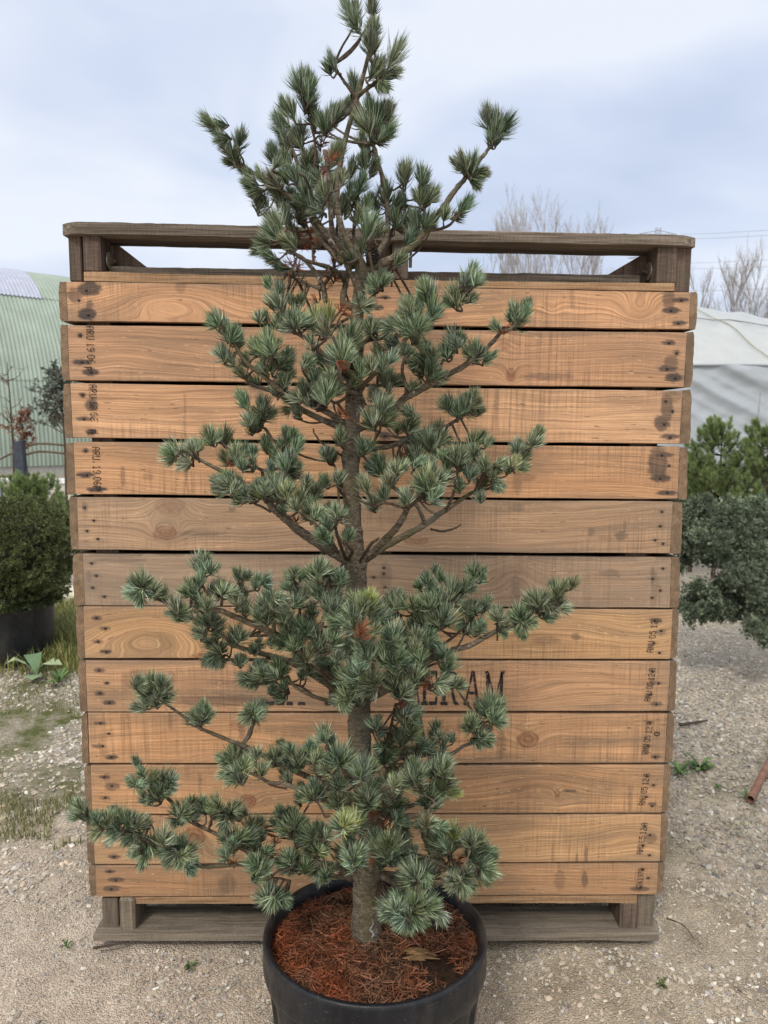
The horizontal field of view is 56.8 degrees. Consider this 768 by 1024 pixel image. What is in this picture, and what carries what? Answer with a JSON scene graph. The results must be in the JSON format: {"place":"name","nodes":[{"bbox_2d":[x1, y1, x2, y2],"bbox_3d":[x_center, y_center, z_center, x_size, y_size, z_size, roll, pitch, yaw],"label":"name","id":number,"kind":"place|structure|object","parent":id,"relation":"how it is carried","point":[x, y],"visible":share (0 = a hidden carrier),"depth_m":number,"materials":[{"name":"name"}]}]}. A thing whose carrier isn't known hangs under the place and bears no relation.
{"place":"outdoors","nodes":[
{"label":"outdoors","id":0,"kind":"place"},
{"bbox_2d":[0,478,79,505],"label":"wall","id":1,"kind":"structure","parent":0,"point":[62,482],"depth_m":12.56,"materials":[{"name":"white"}]},
{"bbox_2d":[58,585,73,602],"bbox_3d":[-2.656,0.694,5.949,0.294,0.150,0.261,0,7,-1],"label":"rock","id":2,"kind":"object","parent":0,"point":[72,590],"visible":0.09,"depth_m":5.85,"materials":[{"name":"beige stone"}]},
{"bbox_2d":[0,476,767,1023],"bbox_3d":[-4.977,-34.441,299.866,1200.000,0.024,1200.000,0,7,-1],"label":"ground","id":3,"kind":"structure","parent":0,"point":[28,732],"depth_m":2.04,"materials":[{"name":"beige gravel"}]},
{"bbox_2d":[0,362,27,479],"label":"bare sapling","id":4,"kind":"object","parent":3,"relation":"on","point":[10,414],"visible":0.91,"depth_m":9.88,"materials":[{"name":"brown plant"}]},
{"bbox_2d":[13,440,27,475],"bbox_3d":[-4.799,-0.326,9.440,0.158,1.250,0.134,0,7,-1],"label":"wooden post","id":5,"kind":"object","parent":3,"relation":"on","point":[20,455],"visible":0.33,"depth_m":9.34,"materials":[{"name":"wood"}]},
{"bbox_2d":[0,589,55,667],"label":"plant pot","id":6,"kind":"object","parent":3,"relation":"on","point":[21,633],"visible":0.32,"depth_m":4.32,"materials":[{"name":"black plastic"}]},
{"bbox_2d":[0,491,83,614],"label":"yew bush","id":7,"kind":"object","parent":6,"relation":"in","point":[33,562],"visible":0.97,"depth_m":4.28,"materials":[{"name":"green plant"}]},
{"bbox_2d":[0,404,63,478],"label":"beech tree","id":8,"kind":"object","parent":3,"relation":"on","point":[25,413],"visible":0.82,"depth_m":9.69,"materials":[{"name":"brown plant"}]},
{"bbox_2d":[7,652,61,679],"bbox_3d":[-2.038,0.902,4.145,0.278,0.126,0.229,3,7,23],"label":"leafy green weed","id":9,"kind":"object","parent":3,"relation":"on","point":[32,659],"visible":1,"depth_m":4.17,"materials":[{"name":"green plant"}]},
{"bbox_2d":[0,469,76,536],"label":"bush","id":10,"kind":"object","parent":3,"relation":"on","point":[34,485],"visible":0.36,"depth_m":6.95,"materials":[{"name":"green plant"}]},
{"bbox_2d":[0,674,81,850],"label":"moss grass","id":11,"kind":"structure","parent":3,"relation":"on","point":[22,813],"depth_m":2.74,"materials":[{"name":"green plant"}]},
{"bbox_2d":[0,593,82,678],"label":"grass","id":12,"kind":"structure","parent":3,"relation":"on","point":[63,649],"depth_m":4.51,"materials":[{"name":"green plant"}]},
{"bbox_2d":[0,268,91,477],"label":"hangar","id":13,"kind":"structure","parent":3,"relation":"on","point":[31,322],"depth_m":20.26,"materials":[{"name":"metal"}]},
{"bbox_2d":[18,359,75,504],"bbox_3d":[-4.174,-0.828,9.243,1.010,2.305,0.746,0,7,-1],"label":"grey shrub","id":14,"kind":"object","parent":3,"relation":"on","point":[55,394],"visible":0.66,"depth_m":9.16,"materials":[{"name":"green plant"}]},
{"bbox_2d":[48,667,73,683],"bbox_3d":[-1.863,0.941,4.054,0.139,0.072,0.167,0,7,-1],"label":"weed","id":15,"kind":"object","parent":3,"relation":"on","point":[61,676],"visible":1,"depth_m":4.07,"materials":[{"name":"green plant"}]},
{"bbox_2d":[62,939,71,948],"bbox_3d":[-0.893,1.221,2.009,0.028,0.018,0.036,-4,8,-34],"label":"weed","id":16,"kind":"object","parent":3,"relation":"on","point":[65,942],"visible":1,"depth_m":2.01,"materials":[{"name":"green plant"}]},
{"bbox_2d":[93,941,128,949],"bbox_3d":[-0.767,1.216,1.995,0.095,0.009,0.008,-2,7,-17],"label":"stick","id":17,"kind":"object","parent":3,"relation":"on","point":[103,946],"visible":1,"depth_m":1.99,"materials":[{"name":"wood"}]},
{"bbox_2d":[184,960,198,970],"bbox_3d":[-0.528,1.233,1.930,0.037,0.019,0.036,3,7,18],"label":"weed","id":18,"kind":"object","parent":3,"relation":"on","point":[186,966],"visible":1,"depth_m":1.94,"materials":[{"name":"green plant"}]},
{"bbox_2d":[263,870,486,1023],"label":"plant pot","id":19,"kind":"object","parent":3,"relation":"on","point":[320,966],"visible":0.74,"depth_m":1.43,"materials":[{"name":"black plastic"}]},
{"bbox_2d":[64,0,581,946],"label":"pine tree","id":20,"kind":"object","parent":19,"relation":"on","point":[358,684],"visible":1,"depth_m":1.37,"materials":[{"name":"green plant"}]},
{"bbox_2d":[402,947,439,960],"bbox_3d":[0.076,0.911,1.468,0.077,0.010,0.040,0,7,-1],"label":"bark chip","id":21,"kind":"object","parent":19,"relation":"on","point":[417,954],"visible":1,"depth_m":1.46,"materials":[{"name":"brown wood"}]},
{"bbox_2d":[58,222,697,940],"bbox_3d":[-0.023,0.182,2.509,1.652,1.967,1.230,0,7,-1],"label":"wooden crate","id":22,"kind":"object","parent":3,"relation":"on","point":[564,784],"visible":0.62,"depth_m":1.91,"materials":[{"name":"brown wood"}]},
{"bbox_2d":[483,209,525,272],"bbox_3d":[5.939,-9.108,36.039,2.729,12.547,3.418,-4,8,-35],"label":"bare tree","id":23,"kind":"object","parent":3,"relation":"on","point":[502,264],"visible":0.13,"depth_m":35.41,"materials":[{"name":"plant"}]},
{"bbox_2d":[490,196,543,272],"bbox_3d":[6.610,-9.377,35.392,3.136,13.245,3.307,0,7,-1],"label":"bare tree","id":24,"kind":"object","parent":3,"relation":"on","point":[507,229],"visible":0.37,"depth_m":34.82,"materials":[{"name":"plant"}]},
{"bbox_2d":[498,180,552,273],"bbox_3d":[6.928,-9.097,34.375,3.106,12.941,3.840,5,8,32],"label":"bare tree","id":25,"kind":"object","parent":3,"relation":"on","point":[513,259],"visible":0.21,"depth_m":33.49,"materials":[{"name":"plant"}]},
{"bbox_2d":[527,186,599,274],"bbox_3d":[8.538,-9.748,35.670,3.840,13.960,3.853,6,9,38],"label":"bare tree","id":26,"kind":"object","parent":3,"relation":"on","point":[543,259],"visible":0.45,"depth_m":35.75,"materials":[{"name":"plant"}]},
{"bbox_2d":[548,202,612,274],"bbox_3d":[9.902,-9.216,36.713,3.306,12.669,4.297,0,7,-1],"label":"bare tree","id":27,"kind":"object","parent":3,"relation":"on","point":[576,259],"visible":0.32,"depth_m":35.82,"materials":[{"name":"plant"}]},
{"bbox_2d":[572,216,619,274],"bbox_3d":[10.501,-8.800,36.276,3.467,11.957,3.553,0,7,-1],"label":"bare tree","id":28,"kind":"object","parent":3,"relation":"on","point":[596,263],"visible":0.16,"depth_m":35.18,"materials":[{"name":"plant"}]},
{"bbox_2d":[627,227,676,258],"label":"electricity pylon","id":29,"kind":"object","parent":3,"relation":"on","point":[659,230],"visible":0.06,"depth_m":166.39,"materials":[{"name":"grey metal"}]},
{"bbox_2d":[656,977,667,988],"bbox_3d":[0.735,1.249,1.881,0.030,0.019,0.041,2,7,12],"label":"weed","id":30,"kind":"object","parent":3,"relation":"on","point":[661,981],"visible":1,"depth_m":1.89,"materials":[{"name":"green plant"}]},
{"bbox_2d":[668,762,693,774],"bbox_3d":[1.268,1.100,3.043,0.103,0.048,0.089,0,7,-1],"label":"weed","id":31,"kind":"object","parent":3,"relation":"on","point":[679,768],"visible":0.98,"depth_m":3.05,"materials":[{"name":"green plant"}]},
{"bbox_2d":[667,918,694,939],"bbox_3d":[0.869,1.212,2.076,0.006,0.017,0.101,-3,8,-27],"label":"stick","id":32,"kind":"object","parent":3,"relation":"on","point":[682,925],"visible":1,"depth_m":2.07,"materials":[{"name":"brown wood"}]},
{"bbox_2d":[679,720,707,726],"bbox_3d":[1.544,1.050,3.540,0.170,0.018,0.017,-2,7,-20],"label":"stick","id":33,"kind":"object","parent":3,"relation":"on","point":[689,723],"visible":1,"depth_m":3.53,"materials":[{"name":"wood"}]},
{"bbox_2d":[683,752,715,770],"bbox_3d":[1.376,1.086,3.097,0.141,0.065,0.124,0,7,-1],"label":"weed","id":34,"kind":"object","parent":3,"relation":"on","point":[704,764],"visible":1,"depth_m":3.08,"materials":[{"name":"green plant"}]},
{"bbox_2d":[690,264,720,308],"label":"bare tree","id":35,"kind":"object","parent":3,"relation":"on","point":[702,300],"visible":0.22,"depth_m":31.01,"materials":[{"name":"plant"}]},
{"bbox_2d":[687,449,727,571],"bbox_3d":[3.218,-0.013,7.276,0.886,1.275,1.041,4,8,28],"label":"pine tree","id":36,"kind":"object","parent":3,"relation":"on","point":[699,465],"visible":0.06,"depth_m":7.10,"materials":[{"name":"green plant"}]},
{"bbox_2d":[657,306,767,499],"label":"polytunnel","id":37,"kind":"structure","parent":3,"relation":"on","point":[730,368],"depth_m":14.89,"materials":[{"name":"white plastic"}]},
{"bbox_2d":[671,489,767,650],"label":"juniper","id":38,"kind":"object","parent":3,"relation":"on","point":[731,533],"visible":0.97,"depth_m":4.06,"materials":[{"name":"green plant"}]},
{"bbox_2d":[674,739,767,842],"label":"moss grass","id":39,"kind":"structure","parent":3,"relation":"on","point":[743,810],"depth_m":2.72,"materials":[{"name":"green plant"}]},
{"bbox_2d":[682,414,767,577],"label":"pine tree","id":40,"kind":"object","parent":3,"relation":"on","point":[715,429],"visible":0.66,"depth_m":6.83,"materials":[{"name":"green plant"}]},
{"bbox_2d":[704,233,764,312],"bbox_3d":[15.052,-7.048,30.764,2.406,9.863,2.444,-2,7,-22],"label":"bare tree","id":41,"kind":"object","parent":3,"relation":"on","point":[742,282],"visible":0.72,"depth_m":30.56,"materials":[{"name":"plant"}]},
{"bbox_2d":[707,416,767,504],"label":"pine tree","id":42,"kind":"object","parent":3,"relation":"on","point":[758,470],"visible":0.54,"depth_m":6.48,"materials":[{"name":"green plant"}]},
{"bbox_2d":[737,789,747,796],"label":"weed","id":43,"kind":"object","parent":3,"relation":"on","point":[745,793],"visible":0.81,"depth_m":2.86,"materials":[{"name":"green plant"}]},
{"bbox_2d":[725,238,767,317],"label":"bare tree","id":44,"kind":"object","parent":3,"relation":"on","point":[750,307],"visible":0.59,"depth_m":30.48,"materials":[{"name":"plant"}]},
{"bbox_2d":[735,281,767,317],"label":"bare tree","id":45,"kind":"object","parent":3,"relation":"on","point":[756,313],"visible":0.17,"depth_m":30.54,"materials":[{"name":"plant"}]},
{"bbox_2d":[746,757,767,802],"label":"metal pipe","id":46,"kind":"object","parent":3,"relation":"on","point":[756,786],"visible":1,"depth_m":2.90,"materials":[{"name":"orange metal"}]},
{"bbox_2d":[0,0,767,317],"label":"sky","id":47,"kind":"structure","parent":0,"point":[653,112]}
]}

